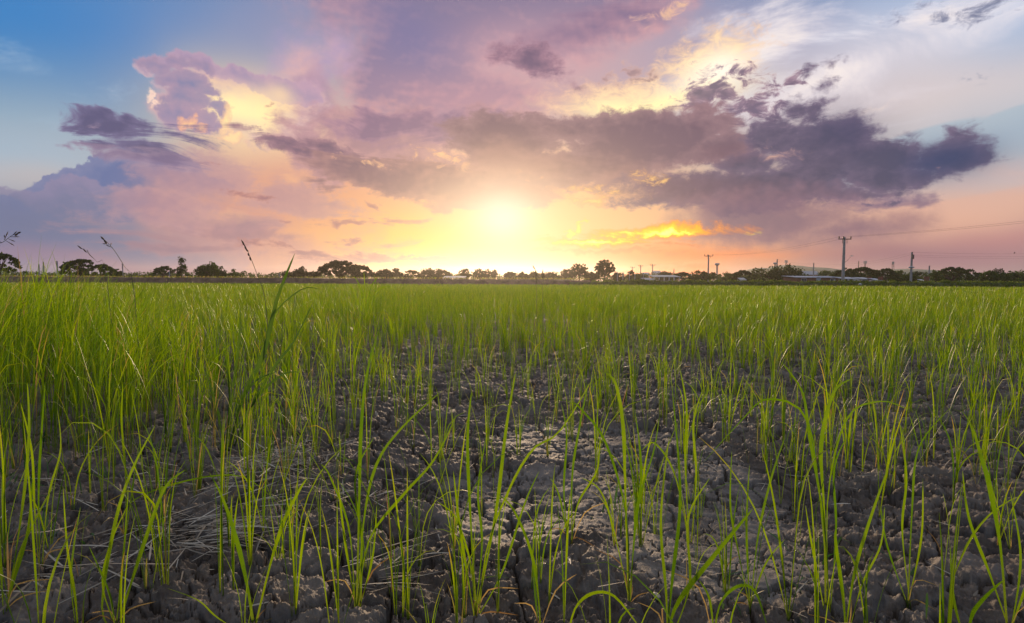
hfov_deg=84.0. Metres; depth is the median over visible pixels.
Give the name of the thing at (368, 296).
coarse grass
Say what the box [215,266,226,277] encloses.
broadleaf tree
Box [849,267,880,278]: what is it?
rain tree
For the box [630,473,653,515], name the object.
rice plant
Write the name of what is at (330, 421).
rice plant
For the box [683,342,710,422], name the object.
rice plant
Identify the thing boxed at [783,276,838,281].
barn
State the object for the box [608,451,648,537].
rice plant
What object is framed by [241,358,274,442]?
rice plant
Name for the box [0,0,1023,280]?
sky
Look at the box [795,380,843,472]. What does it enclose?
rice plant
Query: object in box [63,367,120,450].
rice plant
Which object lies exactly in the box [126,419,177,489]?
rice plant
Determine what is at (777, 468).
rice plant
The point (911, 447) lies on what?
rice plant
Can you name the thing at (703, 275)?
broadleaf tree
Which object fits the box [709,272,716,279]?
broadleaf tree
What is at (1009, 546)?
rice plant
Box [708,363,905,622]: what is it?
rice plant
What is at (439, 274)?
broadleaf tree
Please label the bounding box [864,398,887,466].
rice plant
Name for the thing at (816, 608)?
rice plant
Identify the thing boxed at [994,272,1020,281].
broadleaf tree
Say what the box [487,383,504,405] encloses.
rice plant
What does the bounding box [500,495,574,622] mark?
rice plant
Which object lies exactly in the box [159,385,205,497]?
rice plant
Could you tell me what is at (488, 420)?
rice plant
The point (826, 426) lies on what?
rice plant
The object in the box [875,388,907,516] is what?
rice plant
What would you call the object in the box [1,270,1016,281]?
distant treeline
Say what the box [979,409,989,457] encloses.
rice plant
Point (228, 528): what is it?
rice plant
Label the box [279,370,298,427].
rice plant
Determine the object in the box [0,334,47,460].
rice plant
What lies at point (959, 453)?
rice plant
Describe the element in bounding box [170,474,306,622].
rice plant
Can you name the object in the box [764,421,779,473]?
rice plant
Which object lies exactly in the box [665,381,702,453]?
rice plant
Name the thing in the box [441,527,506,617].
rice plant
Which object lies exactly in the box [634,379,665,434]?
rice plant
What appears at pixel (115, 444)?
rice plant
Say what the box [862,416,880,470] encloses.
rice plant
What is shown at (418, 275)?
broadleaf tree
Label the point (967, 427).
rice plant
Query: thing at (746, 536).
rice plant
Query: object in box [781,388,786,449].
rice plant
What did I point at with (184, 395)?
rice plant
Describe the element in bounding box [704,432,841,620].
rice plant
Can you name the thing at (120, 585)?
rice plant
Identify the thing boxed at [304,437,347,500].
rice plant
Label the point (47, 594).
rice plant
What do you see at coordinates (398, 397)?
rice plant
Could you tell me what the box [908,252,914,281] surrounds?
utility pole
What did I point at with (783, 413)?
rice plant
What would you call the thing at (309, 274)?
broadleaf tree
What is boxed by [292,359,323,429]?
rice plant
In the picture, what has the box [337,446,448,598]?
rice plant
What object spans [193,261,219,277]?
broadleaf tree
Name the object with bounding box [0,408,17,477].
rice plant
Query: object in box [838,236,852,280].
utility pole
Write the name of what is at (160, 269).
rain tree
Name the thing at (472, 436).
rice plant
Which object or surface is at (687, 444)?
rice plant
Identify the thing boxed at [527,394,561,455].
rice plant
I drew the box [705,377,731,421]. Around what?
rice plant
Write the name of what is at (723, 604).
weeds
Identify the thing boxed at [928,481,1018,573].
rice plant
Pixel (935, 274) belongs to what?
broadleaf tree
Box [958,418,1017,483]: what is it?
rice plant
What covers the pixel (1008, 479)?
rice plant
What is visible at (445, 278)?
bund grass
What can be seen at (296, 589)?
rice plant
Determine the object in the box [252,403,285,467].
rice plant
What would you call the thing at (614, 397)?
rice plant
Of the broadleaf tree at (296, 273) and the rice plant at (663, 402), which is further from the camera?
the broadleaf tree at (296, 273)
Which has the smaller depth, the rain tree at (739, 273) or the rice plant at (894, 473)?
the rice plant at (894, 473)
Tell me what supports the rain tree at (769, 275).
on the ground at (200, 579)
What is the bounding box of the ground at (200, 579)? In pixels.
[0,281,1023,622]
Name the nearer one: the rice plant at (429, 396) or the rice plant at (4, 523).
the rice plant at (4, 523)
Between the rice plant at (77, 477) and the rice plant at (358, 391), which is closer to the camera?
the rice plant at (77, 477)
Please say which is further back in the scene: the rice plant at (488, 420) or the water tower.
the water tower
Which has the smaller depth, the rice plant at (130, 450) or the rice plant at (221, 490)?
the rice plant at (221, 490)
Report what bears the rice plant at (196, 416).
on the ground at (200, 579)
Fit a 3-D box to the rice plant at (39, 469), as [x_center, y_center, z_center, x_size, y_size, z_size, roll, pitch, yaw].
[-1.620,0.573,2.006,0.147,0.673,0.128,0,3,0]
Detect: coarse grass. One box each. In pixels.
[205,254,317,451]
[347,276,396,328]
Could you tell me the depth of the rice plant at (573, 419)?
3.48 m
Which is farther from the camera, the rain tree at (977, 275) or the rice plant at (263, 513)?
the rain tree at (977, 275)
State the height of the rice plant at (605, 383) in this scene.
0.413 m
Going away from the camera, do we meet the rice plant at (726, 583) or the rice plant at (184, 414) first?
the rice plant at (726, 583)
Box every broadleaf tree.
[174,256,188,277]
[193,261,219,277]
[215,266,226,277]
[227,269,246,277]
[281,269,304,277]
[298,266,306,275]
[303,271,319,277]
[375,269,395,278]
[392,268,400,278]
[398,270,422,278]
[419,268,435,278]
[434,268,451,278]
[458,268,472,278]
[472,268,486,279]
[483,269,491,277]
[491,269,497,277]
[503,272,517,279]
[517,271,527,279]
[527,271,540,279]
[540,271,563,279]
[560,268,574,279]
[570,263,588,279]
[583,271,600,281]
[594,259,615,280]
[611,272,626,280]
[626,270,633,280]
[632,272,648,279]
[656,271,674,279]
[690,270,709,280]
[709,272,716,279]
[719,271,731,281]
[751,267,759,278]
[757,267,764,278]
[764,263,808,280]
[817,270,833,275]
[887,270,913,281]
[912,271,928,277]
[927,269,944,281]
[978,270,997,282]
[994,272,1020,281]
[1010,270,1023,281]
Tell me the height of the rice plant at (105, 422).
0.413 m
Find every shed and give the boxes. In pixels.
[833,277,857,280]
[868,276,882,281]
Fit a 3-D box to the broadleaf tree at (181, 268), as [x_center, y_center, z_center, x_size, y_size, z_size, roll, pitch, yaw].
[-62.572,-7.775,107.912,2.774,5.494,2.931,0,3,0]
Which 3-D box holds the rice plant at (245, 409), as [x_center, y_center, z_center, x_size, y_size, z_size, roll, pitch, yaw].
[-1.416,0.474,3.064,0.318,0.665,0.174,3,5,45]
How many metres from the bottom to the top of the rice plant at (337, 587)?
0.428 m
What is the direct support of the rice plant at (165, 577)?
on the ground at (200, 579)
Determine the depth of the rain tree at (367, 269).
113.06 m
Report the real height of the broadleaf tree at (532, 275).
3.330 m
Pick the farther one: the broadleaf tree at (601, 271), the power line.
the broadleaf tree at (601, 271)
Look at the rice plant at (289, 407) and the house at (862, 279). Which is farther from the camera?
the house at (862, 279)
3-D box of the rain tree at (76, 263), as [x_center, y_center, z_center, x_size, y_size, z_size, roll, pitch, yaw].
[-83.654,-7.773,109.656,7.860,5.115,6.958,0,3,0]
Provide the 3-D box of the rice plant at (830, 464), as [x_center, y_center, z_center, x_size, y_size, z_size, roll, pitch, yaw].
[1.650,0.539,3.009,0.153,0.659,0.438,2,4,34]
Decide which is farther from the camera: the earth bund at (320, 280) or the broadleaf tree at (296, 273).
the broadleaf tree at (296, 273)
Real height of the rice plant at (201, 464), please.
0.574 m
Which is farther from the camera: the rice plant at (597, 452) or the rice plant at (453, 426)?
the rice plant at (453, 426)
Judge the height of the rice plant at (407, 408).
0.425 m
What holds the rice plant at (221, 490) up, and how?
on the ground at (200, 579)
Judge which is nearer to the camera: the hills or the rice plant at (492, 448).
the rice plant at (492, 448)
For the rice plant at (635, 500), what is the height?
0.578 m
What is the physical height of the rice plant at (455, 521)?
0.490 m
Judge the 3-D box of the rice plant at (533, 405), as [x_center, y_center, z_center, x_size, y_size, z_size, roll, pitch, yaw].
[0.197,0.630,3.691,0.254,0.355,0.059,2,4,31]
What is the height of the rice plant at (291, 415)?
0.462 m
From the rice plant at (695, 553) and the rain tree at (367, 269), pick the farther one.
the rain tree at (367, 269)
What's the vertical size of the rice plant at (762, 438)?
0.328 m
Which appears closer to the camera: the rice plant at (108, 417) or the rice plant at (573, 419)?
the rice plant at (108, 417)
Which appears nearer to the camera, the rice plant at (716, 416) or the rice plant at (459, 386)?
the rice plant at (716, 416)
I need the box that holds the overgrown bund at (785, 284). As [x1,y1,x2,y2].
[570,281,1023,287]
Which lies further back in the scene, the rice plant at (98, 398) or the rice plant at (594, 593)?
the rice plant at (98, 398)
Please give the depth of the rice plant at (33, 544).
1.46 m
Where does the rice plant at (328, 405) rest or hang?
on the ground at (200, 579)
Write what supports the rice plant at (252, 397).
on the ground at (200, 579)
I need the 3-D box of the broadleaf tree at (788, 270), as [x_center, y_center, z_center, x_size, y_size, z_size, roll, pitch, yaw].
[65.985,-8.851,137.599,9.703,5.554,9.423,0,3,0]
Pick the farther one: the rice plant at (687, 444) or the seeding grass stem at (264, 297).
the seeding grass stem at (264, 297)
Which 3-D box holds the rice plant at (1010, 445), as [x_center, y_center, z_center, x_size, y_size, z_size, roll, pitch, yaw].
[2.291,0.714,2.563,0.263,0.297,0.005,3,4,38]
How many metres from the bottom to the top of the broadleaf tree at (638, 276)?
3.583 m
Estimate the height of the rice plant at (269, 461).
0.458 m
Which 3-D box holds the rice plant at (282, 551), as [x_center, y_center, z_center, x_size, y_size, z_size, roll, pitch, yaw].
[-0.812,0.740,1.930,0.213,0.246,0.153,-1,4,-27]
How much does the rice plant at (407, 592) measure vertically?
0.627 m
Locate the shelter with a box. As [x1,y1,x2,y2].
[443,276,465,278]
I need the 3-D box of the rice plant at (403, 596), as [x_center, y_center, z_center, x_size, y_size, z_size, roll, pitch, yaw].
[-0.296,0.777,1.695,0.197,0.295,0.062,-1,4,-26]
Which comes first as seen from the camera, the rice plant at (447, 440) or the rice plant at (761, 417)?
the rice plant at (447, 440)
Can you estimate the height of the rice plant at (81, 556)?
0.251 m
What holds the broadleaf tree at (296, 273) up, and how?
on the ground at (200, 579)
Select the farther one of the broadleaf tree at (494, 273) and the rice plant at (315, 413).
the broadleaf tree at (494, 273)
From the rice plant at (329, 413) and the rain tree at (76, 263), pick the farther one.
the rain tree at (76, 263)
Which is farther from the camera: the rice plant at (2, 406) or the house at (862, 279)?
the house at (862, 279)
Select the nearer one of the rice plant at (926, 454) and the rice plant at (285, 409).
the rice plant at (926, 454)
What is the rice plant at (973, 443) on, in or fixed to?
on the ground at (200, 579)
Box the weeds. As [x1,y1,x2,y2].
[0,364,927,618]
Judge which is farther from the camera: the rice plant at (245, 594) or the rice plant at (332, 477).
the rice plant at (332, 477)
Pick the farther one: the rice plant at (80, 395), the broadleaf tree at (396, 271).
the broadleaf tree at (396, 271)
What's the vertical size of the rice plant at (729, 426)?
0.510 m
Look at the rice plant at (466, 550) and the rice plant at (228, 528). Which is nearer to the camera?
the rice plant at (466, 550)
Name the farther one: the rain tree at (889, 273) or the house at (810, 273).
the house at (810, 273)
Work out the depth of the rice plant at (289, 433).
2.70 m
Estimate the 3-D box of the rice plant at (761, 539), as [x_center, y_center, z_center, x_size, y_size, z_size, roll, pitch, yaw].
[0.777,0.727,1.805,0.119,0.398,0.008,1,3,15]
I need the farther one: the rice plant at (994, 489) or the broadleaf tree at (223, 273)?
the broadleaf tree at (223, 273)
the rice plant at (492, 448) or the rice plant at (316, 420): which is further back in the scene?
the rice plant at (316, 420)
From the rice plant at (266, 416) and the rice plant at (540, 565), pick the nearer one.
the rice plant at (540, 565)
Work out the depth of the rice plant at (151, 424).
3.48 m
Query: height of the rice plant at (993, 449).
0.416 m
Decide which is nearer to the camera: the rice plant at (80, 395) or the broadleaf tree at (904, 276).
the rice plant at (80, 395)
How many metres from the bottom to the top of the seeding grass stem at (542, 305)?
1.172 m
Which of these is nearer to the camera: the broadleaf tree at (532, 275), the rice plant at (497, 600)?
the rice plant at (497, 600)
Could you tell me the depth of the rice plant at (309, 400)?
3.89 m
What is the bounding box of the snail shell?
[653,592,660,599]
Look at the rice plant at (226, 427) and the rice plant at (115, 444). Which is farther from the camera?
the rice plant at (226, 427)
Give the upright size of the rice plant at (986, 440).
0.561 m
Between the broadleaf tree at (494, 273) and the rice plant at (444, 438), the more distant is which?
the broadleaf tree at (494, 273)
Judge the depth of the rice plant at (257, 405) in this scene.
3.18 m
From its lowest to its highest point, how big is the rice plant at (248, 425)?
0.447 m
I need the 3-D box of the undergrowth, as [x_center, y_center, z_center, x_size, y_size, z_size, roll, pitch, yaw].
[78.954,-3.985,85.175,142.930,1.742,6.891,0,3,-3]
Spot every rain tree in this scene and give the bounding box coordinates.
[0,252,28,274]
[58,258,104,275]
[82,264,119,276]
[147,266,178,277]
[313,260,363,278]
[342,264,375,278]
[670,271,694,280]
[728,270,754,279]
[758,272,781,281]
[830,268,862,280]
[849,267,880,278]
[872,268,899,280]
[934,267,973,281]
[956,269,981,280]
[1001,270,1022,280]
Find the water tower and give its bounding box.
[715,263,719,275]
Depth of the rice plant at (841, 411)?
3.59 m
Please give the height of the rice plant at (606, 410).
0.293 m
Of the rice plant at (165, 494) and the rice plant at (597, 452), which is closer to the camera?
the rice plant at (165, 494)
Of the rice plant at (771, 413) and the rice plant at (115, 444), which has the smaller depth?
the rice plant at (115, 444)
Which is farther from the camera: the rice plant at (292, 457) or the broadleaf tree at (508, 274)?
the broadleaf tree at (508, 274)
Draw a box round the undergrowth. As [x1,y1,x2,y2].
[572,279,1023,287]
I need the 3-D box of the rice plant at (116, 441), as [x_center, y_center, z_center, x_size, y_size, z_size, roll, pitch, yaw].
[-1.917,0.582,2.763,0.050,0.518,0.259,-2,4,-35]
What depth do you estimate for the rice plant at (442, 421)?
3.04 m
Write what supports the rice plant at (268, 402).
on the ground at (200, 579)
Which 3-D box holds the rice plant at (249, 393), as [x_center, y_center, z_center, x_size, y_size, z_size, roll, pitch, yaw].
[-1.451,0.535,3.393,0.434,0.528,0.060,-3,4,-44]
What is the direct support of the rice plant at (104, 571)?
on the ground at (200, 579)
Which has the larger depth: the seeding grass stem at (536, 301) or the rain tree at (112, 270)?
the rain tree at (112, 270)
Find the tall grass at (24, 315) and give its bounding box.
[0,236,287,454]
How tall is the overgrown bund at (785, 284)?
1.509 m
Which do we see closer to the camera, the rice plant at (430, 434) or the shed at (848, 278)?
the rice plant at (430, 434)
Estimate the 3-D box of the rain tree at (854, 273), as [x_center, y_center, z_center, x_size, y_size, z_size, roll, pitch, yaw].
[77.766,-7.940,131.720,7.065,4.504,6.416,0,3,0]
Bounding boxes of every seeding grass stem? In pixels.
[1,231,20,244]
[78,246,117,381]
[101,237,141,398]
[241,240,272,403]
[533,266,536,341]
[542,270,542,338]
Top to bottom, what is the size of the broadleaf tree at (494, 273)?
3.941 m
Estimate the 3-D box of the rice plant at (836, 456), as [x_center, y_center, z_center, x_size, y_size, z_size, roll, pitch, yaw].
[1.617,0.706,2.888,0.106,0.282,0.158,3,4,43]
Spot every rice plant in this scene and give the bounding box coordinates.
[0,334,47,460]
[0,363,22,434]
[0,369,12,434]
[0,383,52,614]
[0,403,36,567]
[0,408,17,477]
[0,429,9,548]
[0,513,91,622]
[1,398,40,447]
[2,523,21,596]
[5,408,24,468]
[21,386,86,566]
[22,413,95,622]
[26,456,69,547]
[39,318,90,452]
[49,426,114,510]
[62,369,101,460]
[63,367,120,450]
[63,491,80,622]
[67,332,118,467]
[67,422,158,535]
[69,517,85,576]
[75,518,134,622]
[76,350,151,510]
[81,368,125,444]
[82,541,118,622]
[83,421,94,469]
[85,346,137,445]
[85,386,111,450]
[86,426,184,622]
[88,427,122,493]
[94,419,241,584]
[94,464,176,588]
[99,364,144,454]
[102,385,278,533]
[113,386,121,483]
[115,443,194,525]
[121,427,171,571]
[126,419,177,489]
[128,344,197,447]
[132,397,184,524]
[141,407,167,488]
[147,396,155,442]
[155,381,192,452]
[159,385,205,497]
[162,344,259,446]
[169,372,223,490]
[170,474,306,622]
[176,355,220,461]
[178,365,199,426]
[178,413,193,472]
[179,385,193,441]
[182,400,256,510]
[188,388,207,446]
[191,381,240,454]
[207,415,225,595]
[213,349,251,394]
[216,384,292,473]
[219,413,314,501]
[221,550,270,622]
[226,401,259,458]
[226,492,234,547]
[228,346,265,455]
[229,436,282,535]
[231,405,268,565]
[231,495,238,589]
[233,358,299,429]
[240,494,294,558]
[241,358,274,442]
[248,356,270,453]
[252,359,263,419]
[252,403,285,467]
[256,395,278,450]
[258,440,333,615]
[261,368,315,444]
[262,359,277,435]
[265,392,294,508]
[266,380,287,472]
[267,475,305,526]
[269,395,282,440]
[271,351,309,478]
[274,360,297,432]
[275,376,298,449]
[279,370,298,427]
[279,370,312,416]
[279,395,329,485]
[289,491,291,560]
[290,420,297,466]
[290,420,306,466]
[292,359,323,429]
[294,348,342,455]
[295,380,327,417]
[301,380,324,439]
[302,506,374,622]
[303,366,321,449]
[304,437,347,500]
[305,462,322,557]
[307,420,350,474]
[311,349,335,423]
[318,356,327,410]
[319,395,347,432]
[321,326,454,606]
[321,406,334,443]
[327,386,351,442]
[328,386,339,420]
[334,464,399,571]
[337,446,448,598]
[338,330,362,407]
[342,384,355,437]
[348,360,365,430]
[351,371,362,408]
[355,384,377,482]
[369,363,380,414]
[378,527,438,617]
[386,415,470,619]
[387,349,428,427]
[394,376,429,436]
[397,388,424,449]
[397,443,488,566]
[405,340,420,407]
[405,580,444,622]
[414,321,436,399]
[417,418,460,454]
[421,423,466,548]
[426,365,433,410]
[429,402,433,466]
[433,371,459,460]
[437,410,463,483]
[438,373,593,616]
[438,404,511,472]
[440,443,520,622]
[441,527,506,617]
[442,517,500,585]
[451,409,455,450]
[456,355,468,405]
[463,388,502,467]
[476,430,481,511]
[480,401,496,441]
[480,427,499,470]
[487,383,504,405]
[492,465,508,613]
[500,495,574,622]
[505,485,563,583]
[511,403,532,454]
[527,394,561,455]
[529,381,557,427]
[531,489,572,589]
[545,542,662,622]
[547,393,588,427]
[548,353,562,421]
[548,463,574,604]
[549,385,603,546]
[555,491,570,622]
[561,361,584,438]
[568,391,575,441]
[570,590,636,622]
[573,352,607,412]
[573,372,658,601]
[579,377,645,482]
[587,562,851,622]
[590,476,634,545]
[591,362,627,422]
[595,360,616,411]
[598,395,679,543]
[601,387,610,414]
[608,381,624,413]
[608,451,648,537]
[624,329,653,422]
[627,435,662,546]
[629,442,680,534]
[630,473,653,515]
[633,460,646,535]
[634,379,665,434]
[638,388,751,622]
[642,370,702,542]
[658,355,674,411]
[658,383,668,417]
[661,364,672,424]
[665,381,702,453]
[666,570,765,622]
[679,388,731,463]
[680,446,703,504]
[681,412,689,475]
[682,461,717,559]
[682,497,753,589]
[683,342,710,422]
[691,478,710,517]
[704,362,753,441]
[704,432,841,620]
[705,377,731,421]
[707,486,739,594]
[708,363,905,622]
[718,379,731,443]
[723,375,737,417]
[729,438,784,615]
[731,370,757,418]
[738,477,777,597]
[743,374,777,460]
[748,385,768,443]
[749,395,838,520]
[754,380,787,428]
[757,414,786,460]
[758,384,778,438]
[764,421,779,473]
[769,342,772,412]
[769,429,798,503]
[770,430,819,540]
[776,365,805,431]
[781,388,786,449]
[781,393,800,463]
[782,385,795,439]
[782,419,802,461]
[794,466,837,622]
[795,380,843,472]
[802,366,915,472]
[806,352,843,474]
[808,466,888,622]
[818,385,859,435]
[822,364,844,427]
[824,391,845,469]
[825,430,844,476]
[838,390,854,468]
[839,531,899,622]
[845,400,958,488]
[855,379,879,470]
[862,409,913,494]
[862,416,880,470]
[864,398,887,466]
[865,389,902,464]
[869,414,912,479]
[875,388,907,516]
[881,414,943,609]
[895,401,926,461]
[908,401,935,466]
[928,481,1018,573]
[930,363,943,459]
[935,414,1018,504]
[937,392,980,458]
[939,482,963,622]
[950,416,998,482]
[950,548,1002,622]
[957,410,989,474]
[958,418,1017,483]
[962,425,1023,622]
[976,451,1023,544]
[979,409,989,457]
[980,365,1006,461]
[982,396,1011,467]
[983,427,1023,511]
[987,441,1023,456]
[994,476,1016,548]
[996,408,1023,489]
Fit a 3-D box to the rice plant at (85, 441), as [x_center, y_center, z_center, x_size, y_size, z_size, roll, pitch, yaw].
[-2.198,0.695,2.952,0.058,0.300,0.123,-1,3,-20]
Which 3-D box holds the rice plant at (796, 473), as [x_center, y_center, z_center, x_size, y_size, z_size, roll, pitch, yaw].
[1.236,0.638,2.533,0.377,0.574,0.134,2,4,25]
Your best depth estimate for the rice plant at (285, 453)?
2.33 m
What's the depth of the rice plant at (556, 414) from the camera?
4.00 m
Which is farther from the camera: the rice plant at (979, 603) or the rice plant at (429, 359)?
the rice plant at (429, 359)
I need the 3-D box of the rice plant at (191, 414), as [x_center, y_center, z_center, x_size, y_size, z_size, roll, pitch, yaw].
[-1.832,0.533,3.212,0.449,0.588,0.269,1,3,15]
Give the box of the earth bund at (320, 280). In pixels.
[0,276,589,285]
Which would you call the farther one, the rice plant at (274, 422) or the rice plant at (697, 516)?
the rice plant at (274, 422)
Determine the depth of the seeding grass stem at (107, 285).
4.59 m
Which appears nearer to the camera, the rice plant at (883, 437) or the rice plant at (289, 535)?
the rice plant at (289, 535)
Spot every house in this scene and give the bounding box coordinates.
[802,271,818,275]
[852,277,871,280]
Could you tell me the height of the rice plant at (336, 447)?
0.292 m
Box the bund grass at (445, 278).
[0,275,589,283]
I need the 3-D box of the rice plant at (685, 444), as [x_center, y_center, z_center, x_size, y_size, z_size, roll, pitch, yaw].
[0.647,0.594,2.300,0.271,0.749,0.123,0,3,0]
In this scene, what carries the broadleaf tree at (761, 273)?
on the ground at (200, 579)
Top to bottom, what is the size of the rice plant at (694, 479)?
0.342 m
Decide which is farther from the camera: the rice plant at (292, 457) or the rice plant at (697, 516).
the rice plant at (292, 457)
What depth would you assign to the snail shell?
1.76 m
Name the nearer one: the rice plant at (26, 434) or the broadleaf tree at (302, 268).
the rice plant at (26, 434)
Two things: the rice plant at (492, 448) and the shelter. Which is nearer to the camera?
the rice plant at (492, 448)
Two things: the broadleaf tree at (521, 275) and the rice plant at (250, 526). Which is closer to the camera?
the rice plant at (250, 526)
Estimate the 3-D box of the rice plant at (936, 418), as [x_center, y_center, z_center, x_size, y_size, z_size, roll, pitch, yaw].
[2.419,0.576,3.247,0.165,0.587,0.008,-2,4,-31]
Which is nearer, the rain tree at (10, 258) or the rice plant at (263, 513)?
the rice plant at (263, 513)
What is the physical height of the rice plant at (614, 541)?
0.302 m
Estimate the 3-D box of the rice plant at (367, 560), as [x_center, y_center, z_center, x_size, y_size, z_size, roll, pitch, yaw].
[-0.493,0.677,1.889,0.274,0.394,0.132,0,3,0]
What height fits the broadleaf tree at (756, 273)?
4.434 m
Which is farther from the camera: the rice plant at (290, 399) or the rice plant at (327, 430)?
the rice plant at (290, 399)
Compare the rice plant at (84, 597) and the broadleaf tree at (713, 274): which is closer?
the rice plant at (84, 597)
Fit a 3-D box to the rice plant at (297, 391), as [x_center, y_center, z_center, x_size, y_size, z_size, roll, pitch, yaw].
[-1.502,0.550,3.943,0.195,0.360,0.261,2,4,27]
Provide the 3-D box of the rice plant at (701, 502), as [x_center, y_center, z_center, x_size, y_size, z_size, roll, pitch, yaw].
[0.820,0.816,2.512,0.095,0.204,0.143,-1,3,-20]
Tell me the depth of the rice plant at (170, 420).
3.39 m
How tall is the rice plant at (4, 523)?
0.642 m
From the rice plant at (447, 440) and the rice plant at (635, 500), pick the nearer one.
the rice plant at (635, 500)
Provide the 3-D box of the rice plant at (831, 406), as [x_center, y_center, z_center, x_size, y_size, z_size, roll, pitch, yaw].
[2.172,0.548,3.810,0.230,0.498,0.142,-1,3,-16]
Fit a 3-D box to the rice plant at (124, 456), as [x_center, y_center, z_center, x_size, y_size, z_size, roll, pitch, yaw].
[-1.248,0.570,2.240,0.641,0.615,0.215,-1,3,-22]
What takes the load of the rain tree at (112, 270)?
on the ground at (200, 579)
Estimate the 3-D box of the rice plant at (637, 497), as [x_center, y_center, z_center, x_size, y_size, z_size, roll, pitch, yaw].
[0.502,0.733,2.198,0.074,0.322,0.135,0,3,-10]
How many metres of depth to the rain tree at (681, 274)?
128.14 m
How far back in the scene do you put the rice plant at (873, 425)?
3.05 m
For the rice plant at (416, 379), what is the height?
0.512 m
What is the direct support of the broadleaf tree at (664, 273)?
on the ground at (200, 579)
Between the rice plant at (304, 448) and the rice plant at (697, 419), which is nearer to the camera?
the rice plant at (304, 448)
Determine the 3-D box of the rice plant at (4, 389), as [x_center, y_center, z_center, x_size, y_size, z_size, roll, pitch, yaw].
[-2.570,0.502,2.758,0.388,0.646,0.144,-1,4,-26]
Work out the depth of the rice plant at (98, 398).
3.42 m
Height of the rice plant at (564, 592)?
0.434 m
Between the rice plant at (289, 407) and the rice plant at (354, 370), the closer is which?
the rice plant at (289, 407)
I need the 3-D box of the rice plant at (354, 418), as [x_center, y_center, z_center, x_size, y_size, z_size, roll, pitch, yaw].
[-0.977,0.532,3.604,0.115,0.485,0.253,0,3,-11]
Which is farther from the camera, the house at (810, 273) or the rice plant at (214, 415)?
the house at (810, 273)
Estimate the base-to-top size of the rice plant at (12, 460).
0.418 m
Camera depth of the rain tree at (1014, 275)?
147.49 m
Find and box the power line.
[841,221,1019,236]
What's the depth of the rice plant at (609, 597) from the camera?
1.27 m
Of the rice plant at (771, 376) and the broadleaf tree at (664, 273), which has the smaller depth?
the rice plant at (771, 376)
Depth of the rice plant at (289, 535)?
1.92 m
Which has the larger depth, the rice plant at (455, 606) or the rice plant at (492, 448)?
the rice plant at (492, 448)
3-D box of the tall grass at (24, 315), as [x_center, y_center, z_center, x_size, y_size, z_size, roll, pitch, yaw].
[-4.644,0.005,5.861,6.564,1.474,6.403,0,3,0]
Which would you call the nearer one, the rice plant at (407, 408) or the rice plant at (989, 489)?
the rice plant at (989, 489)
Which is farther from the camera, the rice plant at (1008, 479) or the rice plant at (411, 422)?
the rice plant at (411, 422)
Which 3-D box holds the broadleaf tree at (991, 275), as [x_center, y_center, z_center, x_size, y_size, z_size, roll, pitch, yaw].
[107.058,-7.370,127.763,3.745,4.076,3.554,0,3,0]
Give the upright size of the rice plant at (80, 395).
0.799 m
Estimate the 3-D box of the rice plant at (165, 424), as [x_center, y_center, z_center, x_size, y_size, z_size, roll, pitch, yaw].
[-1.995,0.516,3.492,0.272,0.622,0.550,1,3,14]
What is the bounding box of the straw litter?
[0,372,1015,622]
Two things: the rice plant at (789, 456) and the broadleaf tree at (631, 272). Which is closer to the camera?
the rice plant at (789, 456)
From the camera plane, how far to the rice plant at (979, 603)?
1.56 m
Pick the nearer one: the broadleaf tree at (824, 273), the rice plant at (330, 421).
the rice plant at (330, 421)
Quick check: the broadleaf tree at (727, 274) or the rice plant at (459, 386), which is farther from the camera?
the broadleaf tree at (727, 274)
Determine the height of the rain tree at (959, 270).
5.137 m
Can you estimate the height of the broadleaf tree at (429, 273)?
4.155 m
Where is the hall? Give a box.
[648,275,679,281]
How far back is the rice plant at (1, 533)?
2.12 m
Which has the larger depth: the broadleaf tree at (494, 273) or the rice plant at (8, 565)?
the broadleaf tree at (494, 273)
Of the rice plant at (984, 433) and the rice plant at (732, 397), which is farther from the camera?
the rice plant at (732, 397)
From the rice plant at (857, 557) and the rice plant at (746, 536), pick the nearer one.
the rice plant at (857, 557)
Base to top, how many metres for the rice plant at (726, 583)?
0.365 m
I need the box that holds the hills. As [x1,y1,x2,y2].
[714,265,976,280]
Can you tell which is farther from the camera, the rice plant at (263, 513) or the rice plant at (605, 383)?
the rice plant at (605, 383)
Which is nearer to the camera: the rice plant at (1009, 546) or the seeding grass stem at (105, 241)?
the rice plant at (1009, 546)
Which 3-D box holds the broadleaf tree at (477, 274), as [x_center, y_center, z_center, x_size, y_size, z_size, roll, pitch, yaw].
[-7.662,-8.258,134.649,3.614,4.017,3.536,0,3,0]
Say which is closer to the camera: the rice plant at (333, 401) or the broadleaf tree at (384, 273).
the rice plant at (333, 401)
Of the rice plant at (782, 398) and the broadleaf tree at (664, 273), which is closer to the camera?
the rice plant at (782, 398)
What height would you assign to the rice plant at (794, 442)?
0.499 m
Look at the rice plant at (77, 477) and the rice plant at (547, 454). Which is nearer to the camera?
the rice plant at (77, 477)
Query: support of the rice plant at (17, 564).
on the ground at (200, 579)
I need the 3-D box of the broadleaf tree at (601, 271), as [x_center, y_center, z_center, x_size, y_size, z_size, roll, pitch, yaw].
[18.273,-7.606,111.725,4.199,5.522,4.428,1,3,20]
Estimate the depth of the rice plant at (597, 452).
2.89 m
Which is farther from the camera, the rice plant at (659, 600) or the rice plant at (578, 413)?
the rice plant at (578, 413)
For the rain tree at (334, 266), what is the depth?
106.22 m
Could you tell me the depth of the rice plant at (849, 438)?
3.11 m

